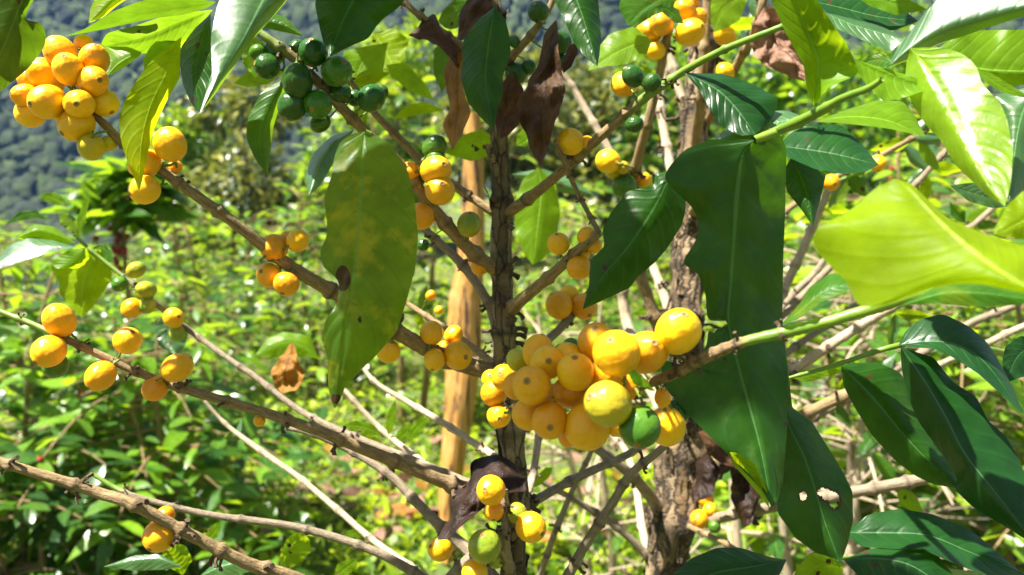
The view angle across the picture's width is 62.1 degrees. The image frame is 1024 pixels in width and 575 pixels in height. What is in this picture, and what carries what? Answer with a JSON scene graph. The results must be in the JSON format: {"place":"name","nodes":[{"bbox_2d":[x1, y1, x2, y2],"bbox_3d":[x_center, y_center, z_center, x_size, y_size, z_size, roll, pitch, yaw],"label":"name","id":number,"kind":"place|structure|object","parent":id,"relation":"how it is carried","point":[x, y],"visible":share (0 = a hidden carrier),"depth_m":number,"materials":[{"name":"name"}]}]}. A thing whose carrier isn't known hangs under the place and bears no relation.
{"place":"outdoors","nodes":[
{"label":"outdoors","id":0,"kind":"place"},
{"bbox_2d":[0,0,991,181],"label":"hill","id":1,"kind":"structure","parent":0,"point":[79,158],"depth_m":139.50,"materials":[{"name":"plant"}]},
{"bbox_2d":[0,0,1023,321],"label":"forest","id":2,"kind":"object","parent":1,"relation":"on","point":[38,150],"visible":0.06,"depth_m":127.49,"materials":[{"name":"green plant"}]},
{"bbox_2d":[0,196,1023,574],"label":"ground","id":3,"kind":"structure","parent":0,"point":[440,252],"depth_m":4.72,"materials":[{"name":"plant"}]},
{"bbox_2d":[0,216,58,323],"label":"coffee bush","id":4,"kind":"object","parent":3,"relation":"on","point":[13,282],"visible":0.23,"depth_m":5.79,"materials":[{"name":"green plant"}]},
{"bbox_2d":[0,214,124,334],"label":"coffee bush","id":5,"kind":"object","parent":3,"relation":"on","point":[35,278],"visible":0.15,"depth_m":8.07,"materials":[{"name":"green plant"}]},
{"bbox_2d":[0,416,205,574],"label":"coffee bush","id":6,"kind":"object","parent":3,"relation":"on","point":[69,515],"visible":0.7,"depth_m":2.22,"materials":[{"name":"green plant"}]},
{"bbox_2d":[0,248,232,436],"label":"coffee bush","id":7,"kind":"object","parent":3,"relation":"on","point":[170,299],"visible":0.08,"depth_m":4.27,"materials":[{"name":"green plant"}]},
{"bbox_2d":[0,257,234,573],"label":"coffee bush","id":8,"kind":"object","parent":3,"relation":"on","point":[33,314],"visible":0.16,"depth_m":2.89,"materials":[{"name":"green plant"}]},
{"bbox_2d":[0,235,237,574],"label":"coffee bush","id":9,"kind":"object","parent":3,"relation":"on","point":[31,375],"visible":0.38,"depth_m":2.63,"materials":[{"name":"green plant"}]},
{"bbox_2d":[39,154,200,522],"bbox_3d":[-1.351,0.248,3.013,0.470,1.446,0.492,3,8,22],"label":"coffee tree","id":10,"kind":"object","parent":3,"relation":"on","point":[105,188],"visible":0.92,"depth_m":2.88,"materials":[{"name":"green plant"}]},
{"bbox_2d":[0,313,294,545],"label":"coffee bush","id":11,"kind":"object","parent":3,"relation":"on","point":[190,436],"visible":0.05,"depth_m":3.22,"materials":[{"name":"green plant"}]},
{"bbox_2d":[97,242,237,324],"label":"coffee bush","id":12,"kind":"object","parent":3,"relation":"on","point":[154,255],"visible":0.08,"depth_m":9.10,"materials":[{"name":"green plant"}]},
{"bbox_2d":[0,312,351,574],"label":"coffee bush","id":13,"kind":"object","parent":3,"relation":"on","point":[170,451],"visible":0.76,"depth_m":2.50,"materials":[{"name":"green plant"}]},
{"bbox_2d":[23,267,329,449],"bbox_3d":[-1.623,0.386,4.111,1.080,0.942,1.332,6,10,40],"label":"coffee bush","id":14,"kind":"object","parent":3,"relation":"on","point":[246,323],"visible":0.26,"depth_m":4.17,"materials":[{"name":"green plant"}]},
{"bbox_2d":[123,97,237,318],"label":"round shrub","id":15,"kind":"object","parent":3,"relation":"on","point":[193,136],"visible":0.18,"depth_m":11.78,"materials":[{"name":"green plant"}]},
{"bbox_2d":[98,207,292,332],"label":"coffee bush","id":16,"kind":"object","parent":3,"relation":"on","point":[169,242],"visible":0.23,"depth_m":7.00,"materials":[{"name":"green plant"}]},
{"bbox_2d":[92,190,313,402],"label":"coffee bush","id":17,"kind":"object","parent":3,"relation":"on","point":[197,227],"visible":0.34,"depth_m":5.16,"materials":[{"name":"green plant"}]},
{"bbox_2d":[128,67,326,315],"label":"round shrub","id":18,"kind":"object","parent":3,"relation":"on","point":[258,196],"visible":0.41,"depth_m":9.15,"materials":[{"name":"green plant"}]},
{"bbox_2d":[171,205,334,331],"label":"coffee bush","id":19,"kind":"object","parent":3,"relation":"on","point":[254,278],"visible":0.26,"depth_m":7.38,"materials":[{"name":"green plant"}]},
{"bbox_2d":[258,527,276,537],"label":"fallen leaf","id":20,"kind":"object","parent":3,"relation":"on","point":[266,531],"visible":0.34,"depth_m":3.00,"materials":[{"name":"plant"}]},
{"bbox_2d":[168,182,424,403],"bbox_3d":[-1.369,0.001,5.665,1.752,1.401,1.578,-6,9,-37],"label":"coffee bush","id":21,"kind":"object","parent":3,"relation":"on","point":[312,331],"visible":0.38,"depth_m":5.48,"materials":[{"name":"green plant"}]},
{"bbox_2d":[287,480,314,494],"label":"fallen leaf","id":22,"kind":"object","parent":3,"relation":"on","point":[294,489],"visible":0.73,"depth_m":3.55,"materials":[{"name":"brown plant"}]},
{"bbox_2d":[298,503,319,506],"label":"fallen leaf","id":23,"kind":"object","parent":3,"relation":"on","point":[313,505],"visible":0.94,"depth_m":3.31,"materials":[{"name":"plant"}]},
{"bbox_2d":[321,483,335,493],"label":"fallen leaf","id":24,"kind":"object","parent":3,"relation":"on","point":[329,488],"visible":0.99,"depth_m":3.51,"materials":[{"name":"brown plant"}]},
{"bbox_2d":[324,444,332,451],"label":"fallen leaf","id":25,"kind":"object","parent":3,"relation":"on","point":[328,447],"visible":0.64,"depth_m":4.06,"materials":[{"name":"orange plant"}]},
{"bbox_2d":[331,469,341,474],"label":"fallen leaf","id":26,"kind":"object","parent":3,"relation":"on","point":[333,471],"visible":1,"depth_m":3.74,"materials":[{"name":"brown plant"}]},
{"bbox_2d":[323,452,353,460],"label":"fallen leaf","id":27,"kind":"object","parent":3,"relation":"on","point":[347,457],"visible":0.43,"depth_m":3.88,"materials":[{"name":"beige plant"}]},
{"bbox_2d":[340,501,356,508],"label":"fallen leaf","id":28,"kind":"object","parent":3,"relation":"on","point":[350,504],"visible":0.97,"depth_m":3.33,"materials":[{"name":"brown plant"}]},
{"bbox_2d":[334,485,364,496],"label":"fallen leaf","id":29,"kind":"object","parent":3,"relation":"on","point":[351,490],"visible":1,"depth_m":3.49,"materials":[{"name":"brown plant"}]},
{"bbox_2d":[351,467,360,473],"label":"fallen leaf","id":30,"kind":"object","parent":3,"relation":"on","point":[355,469],"visible":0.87,"depth_m":3.75,"materials":[{"name":"beige plant"}]},
{"bbox_2d":[285,10,463,224],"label":"round shrub","id":31,"kind":"object","parent":3,"relation":"on","point":[391,109],"visible":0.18,"depth_m":11.61,"materials":[{"name":"green plant"}]},
{"bbox_2d":[367,488,396,493],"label":"fallen leaf","id":32,"kind":"object","parent":3,"relation":"on","point":[380,491],"visible":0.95,"depth_m":3.45,"materials":[{"name":"plant"}]},
{"bbox_2d":[372,526,403,539],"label":"fallen leaf","id":33,"kind":"object","parent":3,"relation":"on","point":[381,533],"visible":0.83,"depth_m":3.02,"materials":[{"name":"beige plant"}]},
{"bbox_2d":[372,502,406,519],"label":"fallen leaf","id":34,"kind":"object","parent":3,"relation":"on","point":[395,507],"visible":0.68,"depth_m":3.31,"materials":[{"name":"orange plant"}]},
{"bbox_2d":[384,492,401,497],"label":"fallen leaf","id":35,"kind":"object","parent":3,"relation":"on","point":[394,495],"visible":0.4,"depth_m":3.44,"materials":[{"name":"plant"}]},
{"bbox_2d":[389,471,413,486],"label":"fallen leaf","id":36,"kind":"object","parent":3,"relation":"on","point":[404,476],"visible":0.51,"depth_m":3.65,"materials":[{"name":"brown plant"}]},
{"bbox_2d":[397,507,418,514],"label":"fallen leaf","id":37,"kind":"object","parent":3,"relation":"on","point":[402,511],"visible":0.73,"depth_m":3.24,"materials":[{"name":"orange plant"}]},
{"bbox_2d":[292,71,536,443],"bbox_3d":[-0.545,-0.194,4.561,1.341,1.942,1.221,7,10,44],"label":"coffee bush","id":38,"kind":"object","parent":3,"relation":"on","point":[431,283],"visible":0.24,"depth_m":4.58,"materials":[{"name":"green plant"}]},
{"bbox_2d":[406,506,428,519],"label":"fallen leaf","id":39,"kind":"object","parent":3,"relation":"on","point":[409,515],"visible":0.58,"depth_m":3.22,"materials":[{"name":"orange plant"}]},
{"bbox_2d":[413,491,425,518],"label":"fallen leaf","id":40,"kind":"object","parent":3,"relation":"on","point":[421,496],"visible":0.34,"depth_m":3.43,"materials":[{"name":"brown plant"}]},
{"bbox_2d":[415,478,428,492],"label":"fallen leaf","id":41,"kind":"object","parent":3,"relation":"on","point":[419,484],"visible":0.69,"depth_m":3.58,"materials":[{"name":"orange plant"}]},
{"bbox_2d":[429,505,439,516],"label":"fallen leaf","id":42,"kind":"object","parent":3,"relation":"on","point":[436,512],"visible":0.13,"depth_m":3.23,"materials":[{"name":"brown plant"}]},
{"bbox_2d":[429,434,441,442],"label":"fallen leaf","id":43,"kind":"object","parent":3,"relation":"on","point":[436,438],"visible":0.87,"depth_m":4.11,"materials":[{"name":"beige plant"}]},
{"bbox_2d":[438,112,484,563],"bbox_3d":[-0.158,0.159,2.741,0.102,1.432,0.254,5,9,33],"label":"wooden stake","id":44,"kind":"object","parent":3,"relation":"on","point":[465,315],"visible":0.5,"depth_m":2.73,"materials":[{"name":"brown wood"}]},
{"bbox_2d":[0,0,1023,574],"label":"coffee tree","id":45,"kind":"object","parent":3,"relation":"on","point":[894,242],"visible":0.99,"depth_m":0.43,"materials":[{"name":"green plant"}]},
{"bbox_2d":[424,28,617,256],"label":"round shrub","id":46,"kind":"object","parent":3,"relation":"on","point":[515,167],"visible":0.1,"depth_m":10.49,"materials":[{"name":"green plant"}]},
{"bbox_2d":[414,187,638,355],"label":"coffee bush","id":47,"kind":"object","parent":3,"relation":"on","point":[548,266],"visible":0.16,"depth_m":6.09,"materials":[{"name":"green plant"}]},
{"bbox_2d":[541,530,559,541],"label":"fallen leaf","id":48,"kind":"object","parent":3,"relation":"on","point":[545,538],"visible":0.22,"depth_m":2.99,"materials":[{"name":"plant"}]},
{"bbox_2d":[559,451,581,460],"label":"fallen leaf","id":49,"kind":"object","parent":3,"relation":"on","point":[576,456],"visible":0.53,"depth_m":3.72,"materials":[{"name":"beige plant"}]},
{"bbox_2d":[464,37,716,243],"bbox_3d":[0.866,-1.513,9.783,3.342,2.862,2.755,0,7,0],"label":"round shrub","id":50,"kind":"object","parent":3,"relation":"on","point":[612,106],"visible":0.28,"depth_m":9.54,"materials":[{"name":"green plant"}]},
{"bbox_2d":[581,484,600,493],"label":"fallen leaf","id":51,"kind":"object","parent":3,"relation":"on","point":[583,490],"visible":0.38,"depth_m":3.38,"materials":[{"name":"brown plant"}]},
{"bbox_2d":[482,181,708,405],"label":"coffee bush","id":52,"kind":"object","parent":3,"relation":"on","point":[581,286],"visible":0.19,"depth_m":4.78,"materials":[{"name":"green plant"}]},
{"bbox_2d":[588,517,606,536],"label":"fallen leaf","id":53,"kind":"object","parent":3,"relation":"on","point":[602,531],"visible":0.26,"depth_m":3.08,"materials":[{"name":"brown plant"}]},
{"bbox_2d":[475,301,729,574],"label":"coffee bush","id":54,"kind":"object","parent":3,"relation":"on","point":[585,517],"visible":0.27,"depth_m":2.48,"materials":[{"name":"green plant"}]},
{"bbox_2d":[607,468,619,478],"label":"fallen leaf","id":55,"kind":"object","parent":3,"relation":"on","point":[616,475],"visible":0.81,"depth_m":3.52,"materials":[{"name":"orange plant"}]},
{"bbox_2d":[612,515,624,528],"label":"fallen leaf","id":56,"kind":"object","parent":3,"relation":"on","point":[618,521],"visible":0.13,"depth_m":3.04,"materials":[{"name":"brown plant"}]},
{"bbox_2d":[620,496,633,504],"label":"fallen leaf","id":57,"kind":"object","parent":3,"relation":"on","point":[624,501],"visible":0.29,"depth_m":3.19,"materials":[{"name":"brown plant"}]},
{"bbox_2d":[636,447,649,457],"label":"fallen leaf","id":58,"kind":"object","parent":3,"relation":"on","point":[644,450],"visible":0.35,"depth_m":3.73,"materials":[{"name":"beige plant"}]},
{"bbox_2d":[565,226,723,399],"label":"coffee bush","id":59,"kind":"object","parent":3,"relation":"on","point":[661,261],"visible":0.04,"depth_m":5.30,"materials":[{"name":"green plant"}]},
{"bbox_2d":[608,14,849,236],"bbox_3d":[2.435,-1.652,9.904,2.882,3.278,2.388,0,7,0],"label":"round shrub","id":60,"kind":"object","parent":3,"relation":"on","point":[772,84],"visible":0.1,"depth_m":9.50,"materials":[{"name":"green plant"}]},
{"bbox_2d":[649,170,873,361],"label":"coffee bush","id":61,"kind":"object","parent":3,"relation":"on","point":[787,203],"visible":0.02,"depth_m":5.86,"materials":[{"name":"green plant"}]},
{"bbox_2d":[632,189,896,405],"bbox_3d":[1.171,0.205,3.624,1.289,1.324,1.207,0,7,0],"label":"coffee bush","id":62,"kind":"object","parent":3,"relation":"on","point":[789,237],"visible":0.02,"depth_m":3.54,"materials":[{"name":"green plant"}]},
{"bbox_2d":[528,0,1023,574],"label":"coffee tree","id":63,"kind":"object","parent":3,"relation":"on","point":[714,212],"visible":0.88,"depth_m":0.38,"materials":[{"name":"green plant"}]},
{"bbox_2d":[601,249,967,574],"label":"coffee bush","id":64,"kind":"object","parent":3,"relation":"on","point":[778,545],"visible":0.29,"depth_m":1.67,"materials":[{"name":"green plant"}]},
{"bbox_2d":[636,265,980,574],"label":"coffee bush","id":65,"kind":"object","parent":3,"relation":"on","point":[756,544],"visible":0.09,"depth_m":2.29,"materials":[{"name":"green plant"}]},
{"bbox_2d":[673,314,1023,574],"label":"coffee tree","id":66,"kind":"object","parent":3,"relation":"on","point":[923,417],"visible":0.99,"depth_m":0.42,"materials":[{"name":"green plant"}]},
{"bbox_2d":[709,0,1007,271],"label":"round shrub","id":67,"kind":"object","parent":3,"relation":"on","point":[868,141],"visible":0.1,"depth_m":8.56,"materials":[{"name":"green plant"}]},
{"bbox_2d":[706,252,1023,574],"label":"coffee bush","id":68,"kind":"object","parent":3,"relation":"on","point":[849,448],"visible":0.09,"depth_m":1.99,"materials":[{"name":"green plant"}]},
{"bbox_2d":[787,308,1016,549],"bbox_3d":[1.293,0.483,3.023,1.004,0.944,1.103,6,10,40],"label":"coffee bush","id":69,"kind":"object","parent":3,"relation":"on","point":[985,408],"visible":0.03,"depth_m":2.82,"materials":[{"name":"green plant"}]},
{"bbox_2d":[783,108,1021,448],"bbox_3d":[1.926,0.001,4.062,1.589,1.743,1.526,0,7,0],"label":"coffee bush","id":70,"kind":"object","parent":3,"relation":"on","point":[938,187],"visible":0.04,"depth_m":3.78,"materials":[{"name":"green plant"}]},
{"bbox_2d":[783,132,1023,554],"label":"coffee bush","id":71,"kind":"object","parent":3,"relation":"on","point":[1008,318],"visible":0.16,"depth_m":2.55,"materials":[{"name":"green plant"}]},
{"bbox_2d":[792,204,1023,570],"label":"coffee bush","id":72,"kind":"object","parent":3,"relation":"on","point":[1015,545],"visible":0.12,"depth_m":2.11,"materials":[{"name":"green plant"}]},
{"bbox_2d":[803,200,1023,466],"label":"coffee bush","id":73,"kind":"object","parent":3,"relation":"on","point":[1004,412],"visible":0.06,"depth_m":3.35,"materials":[{"name":"green plant"}]},
{"bbox_2d":[932,88,1023,426],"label":"coffee bush","id":74,"kind":"object","parent":3,"relation":"on","point":[966,218],"visible":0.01,"depth_m":4.52,"materials":[{"name":"green plant"}]}
]}

